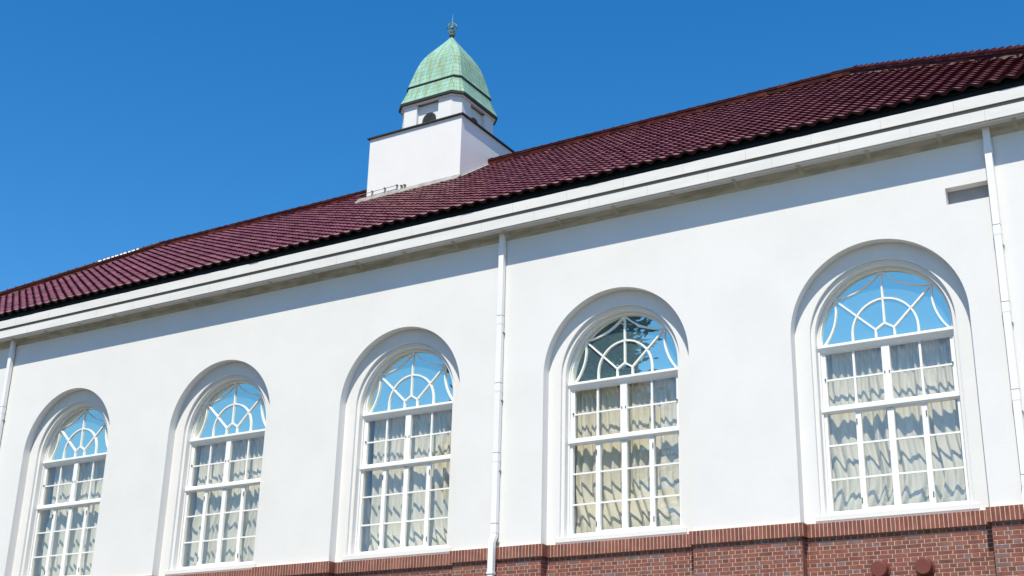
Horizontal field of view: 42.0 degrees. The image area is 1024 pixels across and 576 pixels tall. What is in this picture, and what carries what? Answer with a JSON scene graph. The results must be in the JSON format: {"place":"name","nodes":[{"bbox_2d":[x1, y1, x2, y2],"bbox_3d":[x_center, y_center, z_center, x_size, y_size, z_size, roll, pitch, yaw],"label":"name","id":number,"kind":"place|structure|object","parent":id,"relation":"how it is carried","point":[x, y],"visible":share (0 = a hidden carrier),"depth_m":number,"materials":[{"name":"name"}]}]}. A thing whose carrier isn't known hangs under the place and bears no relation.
{"place":"outdoors","nodes":[
{"label":"outdoors","id":0,"kind":"place"},
{"bbox_2d":[0,17,1023,575],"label":"building","id":1,"kind":"structure","parent":0,"point":[738,267],"depth_m":24.18,"materials":[{"name":"white paint"}]},
{"bbox_2d":[29,408,107,575],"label":"window","id":2,"kind":"structure","parent":1,"relation":"in","point":[82,437],"depth_m":30.40,"materials":[{"name":"white paint"}]},
{"bbox_2d":[41,460,105,575],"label":"curtain","id":3,"kind":"object","parent":1,"relation":"hanging from","point":[85,472],"visible":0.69,"depth_m":30.17,"materials":[{"name":"white fabric"}]},
{"bbox_2d":[164,382,265,574],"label":"window","id":4,"kind":"structure","parent":1,"relation":"in","point":[236,411],"depth_m":28.04,"materials":[{"name":"white paint"}]},
{"bbox_2d":[189,437,263,565],"bbox_3d":[-5.822,4.486,27.772,2.145,2.800,0.146,-11,-24,30],"label":"curtain","id":5,"kind":"object","parent":1,"relation":"hanging from","point":[239,452],"visible":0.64,"depth_m":27.85,"materials":[{"name":"white fabric"}]},
{"bbox_2d":[342,351,452,559],"bbox_3d":[-2.043,3.125,25.478,2.470,4.073,0.292,-11,-24,30],"label":"window","id":6,"kind":"structure","parent":1,"relation":"in","point":[414,382],"depth_m":25.74,"materials":[{"name":"white paint"}]},
{"bbox_2d":[368,410,451,550],"bbox_3d":[-1.830,3.719,25.473,2.096,2.801,0.128,-11,-24,29],"label":"curtain","id":7,"kind":"object","parent":1,"relation":"hanging from","point":[441,443],"visible":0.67,"depth_m":25.53,"materials":[{"name":"white fabric"}]},
{"bbox_2d":[555,314,686,542],"bbox_3d":[1.918,2.357,23.177,2.470,4.073,0.292,-11,-24,30],"label":"window","id":8,"kind":"structure","parent":1,"relation":"in","point":[625,349],"depth_m":23.42,"materials":[{"name":"white paint"}]},
{"bbox_2d":[576,377,679,533],"bbox_3d":[2.085,2.956,23.192,2.196,2.800,0.126,-11,-24,29],"label":"curtain","id":9,"kind":"object","parent":1,"relation":"hanging from","point":[667,476],"visible":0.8,"depth_m":23.25,"materials":[{"name":"beige fabric"}]},
{"bbox_2d":[826,337,966,511],"bbox_3d":[6.021,2.191,20.900,2.306,2.801,0.142,-11,-24,29],"label":"curtain","id":10,"kind":"object","parent":1,"relation":"hanging from","point":[950,485],"visible":0.72,"depth_m":20.92,"materials":[{"name":"white fabric"}]},
{"bbox_2d":[815,269,979,521],"bbox_3d":[5.879,1.588,20.876,2.470,4.073,0.292,-11,-24,30],"label":"window","id":11,"kind":"structure","parent":1,"relation":"in","point":[884,308],"depth_m":21.12,"materials":[{"name":"white paint"}]},
{"bbox_2d":[0,0,1023,291],"label":"sky","id":12,"kind":"structure","parent":0,"point":[126,125],"materials":[{"name":"blue"}]}
]}

